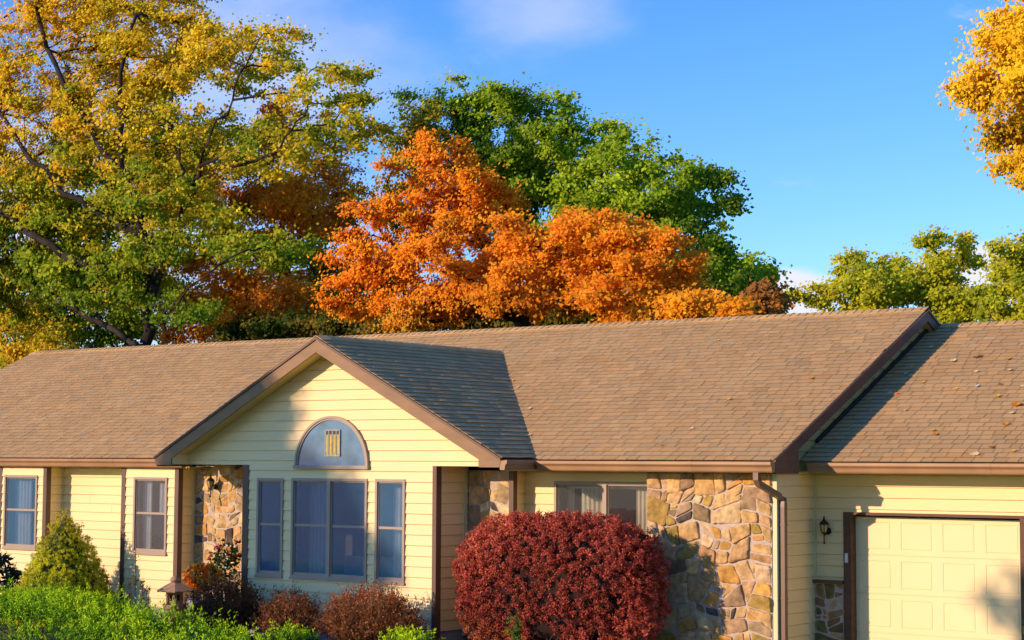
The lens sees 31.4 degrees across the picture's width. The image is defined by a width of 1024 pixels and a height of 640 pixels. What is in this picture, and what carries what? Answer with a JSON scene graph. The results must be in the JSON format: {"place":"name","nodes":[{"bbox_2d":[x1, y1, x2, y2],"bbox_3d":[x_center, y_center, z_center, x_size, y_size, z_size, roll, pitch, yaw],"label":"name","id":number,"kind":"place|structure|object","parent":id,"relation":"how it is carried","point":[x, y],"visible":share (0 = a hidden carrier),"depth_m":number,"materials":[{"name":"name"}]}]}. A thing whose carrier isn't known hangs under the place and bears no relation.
{"place":"outdoors","nodes":[
{"label":"outdoors","id":0,"kind":"place"},
{"bbox_2d":[0,629,100,639],"bbox_3d":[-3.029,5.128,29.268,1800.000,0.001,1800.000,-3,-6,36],"label":"ground","id":1,"kind":"structure","parent":0,"point":[8,631],"depth_m":29.59,"materials":[{"name":"green plant"}]},
{"bbox_2d":[0,284,104,368],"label":"maple tree","id":2,"kind":"object","parent":1,"relation":"on","point":[10,352],"visible":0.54,"depth_m":67.40,"materials":[{"name":"yellow plant"}]},
{"bbox_2d":[0,248,116,366],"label":"background tree","id":3,"kind":"object","parent":1,"relation":"on","point":[58,304],"visible":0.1,"depth_m":76.64,"materials":[{"name":"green plant"}]},
{"bbox_2d":[0,137,139,345],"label":"leaning tree","id":4,"kind":"object","parent":1,"relation":"on","point":[31,262],"visible":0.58,"depth_m":59.38,"materials":[{"name":"green plant"}]},
{"bbox_2d":[49,190,208,347],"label":"background tree","id":5,"kind":"object","parent":1,"relation":"on","point":[129,324],"visible":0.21,"depth_m":76.49,"materials":[{"name":"green plant"}]},
{"bbox_2d":[0,615,275,639],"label":"mulch bed","id":6,"kind":"object","parent":1,"relation":"on","point":[44,628],"depth_m":30.36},
{"bbox_2d":[0,550,24,597],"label":"rhododendron","id":7,"kind":"object","parent":6,"relation":"on","point":[11,572],"visible":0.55,"depth_m":32.43,"materials":[{"name":"green plant"}]},
{"bbox_2d":[1,509,116,626],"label":"dwarf spruce","id":8,"kind":"object","parent":6,"relation":"on","point":[63,555],"visible":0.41,"depth_m":31.66,"materials":[{"name":"green plant"}]},
{"bbox_2d":[126,552,150,631],"bbox_3d":[-6.159,4.481,30.013,0.636,1.383,0.221,-3,-6,36],"label":"sapling","id":9,"kind":"object","parent":6,"relation":"on","point":[135,584],"visible":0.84,"depth_m":30.06,"materials":[{"name":"green plant"}]},
{"bbox_2d":[157,576,191,632],"bbox_3d":[-5.602,4.718,30.211,0.640,0.940,0.653,-3,-6,36],"label":"garden lantern","id":10,"kind":"object","parent":6,"relation":"on","point":[174,588],"visible":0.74,"depth_m":30.11,"materials":[{"name":"stone"}]},
{"bbox_2d":[181,562,228,597],"bbox_3d":[-4.974,4.522,29.476,0.953,1.228,0.575,-3,-6,36],"label":"chrysanthemum","id":11,"kind":"object","parent":6,"relation":"on","point":[188,574],"visible":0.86,"depth_m":29.36,"materials":[{"name":"orange plant"}]},
{"bbox_2d":[176,572,270,639],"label":"barberry","id":12,"kind":"object","parent":6,"relation":"on","point":[215,601],"visible":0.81,"depth_m":28.46,"materials":[{"name":"red plant"}]},
{"bbox_2d":[207,538,241,587],"bbox_3d":[-4.726,4.398,30.149,0.883,1.584,0.503,-3,-6,36],"label":"rose bush","id":13,"kind":"object","parent":6,"relation":"on","point":[231,557],"visible":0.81,"depth_m":30.11,"materials":[{"name":"green plant"}]},
{"bbox_2d":[248,580,327,639],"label":"barberry","id":14,"kind":"object","parent":6,"relation":"on","point":[280,611],"visible":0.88,"depth_m":27.70,"materials":[{"name":"red plant"}]},
{"bbox_2d":[265,619,318,639],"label":"juniper","id":15,"kind":"object","parent":6,"relation":"on","point":[303,635],"visible":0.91,"depth_m":26.72,"materials":[{"name":"green plant"}]},
{"bbox_2d":[308,578,433,639],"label":"barberry","id":16,"kind":"object","parent":6,"relation":"on","point":[354,620],"visible":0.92,"depth_m":26.60,"materials":[{"name":"red plant"}]},
{"bbox_2d":[378,623,444,639],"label":"juniper","id":17,"kind":"object","parent":6,"relation":"on","point":[406,636],"visible":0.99,"depth_m":25.87,"materials":[{"name":"green plant"}]},
{"bbox_2d":[505,616,523,639],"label":"dwarf spruce","id":18,"kind":"object","parent":6,"relation":"on","point":[515,633],"visible":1,"depth_m":23.60,"materials":[{"name":"green plant"}]},
{"bbox_2d":[452,508,672,639],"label":"burning bush","id":19,"kind":"object","parent":6,"relation":"on","point":[571,576],"visible":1,"depth_m":25.43,"materials":[{"name":"red plant"}]},
{"bbox_2d":[0,570,293,639],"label":"juniper","id":20,"kind":"object","parent":1,"relation":"on","point":[25,606],"visible":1,"depth_m":25.51,"materials":[{"name":"green plant"}]},
{"bbox_2d":[129,101,230,344],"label":"maple tree","id":21,"kind":"object","parent":1,"relation":"on","point":[208,177],"visible":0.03,"depth_m":69.50,"materials":[{"name":"green plant"}]},
{"bbox_2d":[0,0,401,345],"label":"oak tree","id":22,"kind":"object","parent":1,"relation":"on","point":[118,169],"visible":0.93,"depth_m":57.79,"materials":[{"name":"green plant"}]},
{"bbox_2d":[152,206,327,344],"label":"maple tree","id":23,"kind":"object","parent":1,"relation":"on","point":[246,293],"visible":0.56,"depth_m":60.93,"materials":[{"name":"orange plant"}]},
{"bbox_2d":[205,306,352,341],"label":"background tree","id":24,"kind":"object","parent":1,"relation":"on","point":[290,325],"visible":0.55,"depth_m":57.90,"materials":[{"name":"green plant"}]},
{"bbox_2d":[195,82,370,276],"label":"maple tree","id":25,"kind":"object","parent":1,"relation":"on","point":[290,204],"visible":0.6,"depth_m":63.29,"materials":[{"name":"orange plant"}]},
{"bbox_2d":[295,230,401,317],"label":"background tree","id":26,"kind":"object","parent":1,"relation":"on","point":[336,271],"visible":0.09,"depth_m":64.95,"materials":[{"name":"orange plant"}]},
{"bbox_2d":[309,289,458,335],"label":"background tree","id":27,"kind":"object","parent":1,"relation":"on","point":[332,326],"visible":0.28,"depth_m":55.89,"materials":[{"name":"green plant"}]},
{"bbox_2d":[342,96,456,291],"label":"hickory tree","id":28,"kind":"object","parent":1,"relation":"on","point":[426,111],"visible":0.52,"depth_m":57.24,"materials":[{"name":"green plant"}]},
{"bbox_2d":[440,286,552,330],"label":"background tree","id":29,"kind":"object","parent":1,"relation":"on","point":[490,324],"visible":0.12,"depth_m":54.37,"materials":[{"name":"green plant"}]},
{"bbox_2d":[303,123,714,333],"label":"maple tree","id":30,"kind":"object","parent":1,"relation":"on","point":[514,253],"visible":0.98,"depth_m":44.37,"materials":[{"name":"orange plant"}]},
{"bbox_2d":[526,295,627,325],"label":"background tree","id":31,"kind":"object","parent":1,"relation":"on","point":[558,320],"visible":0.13,"depth_m":52.24,"materials":[{"name":"green plant"}]},
{"bbox_2d":[385,64,792,297],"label":"hickory tree","id":32,"kind":"object","parent":1,"relation":"on","point":[544,164],"visible":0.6,"depth_m":54.71,"materials":[{"name":"green plant"}]},
{"bbox_2d":[622,274,736,319],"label":"background tree","id":33,"kind":"object","parent":1,"relation":"on","point":[715,285],"visible":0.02,"depth_m":51.10,"materials":[{"name":"green plant"}]},
{"bbox_2d":[644,282,761,319],"bbox_3d":[4.039,2.518,38.449,2.239,6.729,2.643,1,-5,-11],"label":"maple tree","id":34,"kind":"object","parent":1,"relation":"on","point":[691,304],"visible":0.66,"depth_m":38.23,"materials":[{"name":"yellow plant"}]},
{"bbox_2d":[676,249,799,313],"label":"background tree","id":35,"kind":"object","parent":1,"relation":"on","point":[791,289],"visible":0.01,"depth_m":55.91,"materials":[{"name":"green plant"}]},
{"bbox_2d":[725,275,797,315],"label":"maple tree","id":36,"kind":"object","parent":1,"relation":"on","point":[768,294],"visible":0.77,"depth_m":41.56,"materials":[{"name":"orange plant"}]},
{"bbox_2d":[782,244,923,311],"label":"locust tree","id":37,"kind":"object","parent":1,"relation":"on","point":[862,285],"visible":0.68,"depth_m":91.54,"materials":[{"name":"green plant"}]},
{"bbox_2d":[887,223,1010,323],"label":"locust tree","id":38,"kind":"object","parent":1,"relation":"on","point":[941,281],"visible":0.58,"depth_m":89.75,"materials":[{"name":"green plant"}]},
{"bbox_2d":[935,0,1023,193],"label":"maple tree","id":39,"kind":"object","parent":1,"relation":"on","point":[1005,46],"visible":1,"depth_m":35.01,"materials":[{"name":"yellow plant"}]},
{"bbox_2d":[961,226,1023,322],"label":"locust tree","id":40,"kind":"object","parent":1,"relation":"on","point":[997,293],"visible":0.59,"depth_m":85.81,"materials":[{"name":"green plant"}]},
{"bbox_2d":[0,306,1023,639],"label":"house","id":41,"kind":"structure","parent":0,"point":[416,456],"depth_m":28.03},
{"bbox_2d":[1,475,38,550],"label":"window","id":42,"kind":"structure","parent":41,"relation":"in","point":[22,485],"depth_m":34.17,"materials":[{"name":"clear glass"}]},
{"bbox_2d":[131,477,168,555],"bbox_3d":[-6.286,3.444,31.997,0.874,1.358,0.265,-3,-6,36],"label":"window","id":43,"kind":"structure","parent":41,"relation":"in","point":[147,512],"depth_m":32.13,"materials":[{"name":"white glass"}]},
{"bbox_2d":[207,474,217,496],"bbox_3d":[-5.188,2.861,31.444,0.148,0.399,0.194,-3,-6,36],"label":"wall lantern","id":44,"kind":"object","parent":41,"relation":"attached to","point":[211,485],"depth_m":31.40,"materials":[{"name":"black metal"}]},
{"bbox_2d":[254,478,284,577],"bbox_3d":[-3.908,3.366,29.515,0.607,1.600,0.120,-3,-6,36],"label":"window","id":45,"kind":"structure","parent":41,"relation":"in","point":[263,484],"depth_m":29.59,"materials":[{"name":"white glass"}]},
{"bbox_2d":[289,478,368,582],"bbox_3d":[-2.804,3.316,28.858,1.627,1.608,0.372,-3,-6,36],"label":"window","id":46,"kind":"structure","parent":41,"relation":"in","point":[321,525],"depth_m":29.14,"materials":[{"name":"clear glass"}]},
{"bbox_2d":[293,416,369,468],"bbox_3d":[-2.856,1.936,28.793,1.576,0.839,0.075,-3,-6,36],"label":"arch window","id":47,"kind":"structure","parent":41,"relation":"in","point":[330,442],"depth_m":28.78,"materials":[{"name":"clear glass"}]},
{"bbox_2d":[373,479,406,584],"bbox_3d":[-1.798,3.261,28.089,0.621,1.608,0.329,-3,-6,36],"label":"window","id":48,"kind":"structure","parent":41,"relation":"in","point":[399,485],"depth_m":28.15,"materials":[{"name":"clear glass"}]},
{"bbox_2d":[346,555,467,626],"bbox_3d":[-1.635,4.448,29.463,2.190,1.240,1.120,-3,-6,36],"label":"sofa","id":49,"kind":"object","parent":41,"relation":"on","point":[352,561],"visible":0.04,"depth_m":29.39,"materials":[{"name":"fabric"}]},
{"bbox_2d":[554,481,646,553],"bbox_3d":[1.430,3.235,27.032,1.769,1.670,0.364,-3,-6,36],"label":"window","id":50,"kind":"structure","parent":41,"relation":"in","point":[596,499],"depth_m":27.13,"materials":[{"name":"white glass"}]},
{"bbox_2d":[819,516,830,543],"bbox_3d":[4.411,2.958,25.660,0.148,0.399,0.194,-3,-6,36],"label":"wall lantern","id":51,"kind":"object","parent":41,"relation":"attached to","point":[825,529],"depth_m":25.61,"materials":[{"name":"black metal"}]},
{"bbox_2d":[856,517,1021,639],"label":"garage door","id":52,"kind":"structure","parent":41,"relation":"in","point":[917,578],"depth_m":24.84,"materials":[{"name":"paint"}]},
{"bbox_2d":[0,0,1023,348],"label":"sky","id":53,"kind":"structure","parent":0,"point":[830,110],"materials":[{"name":"blue"}]}
]}

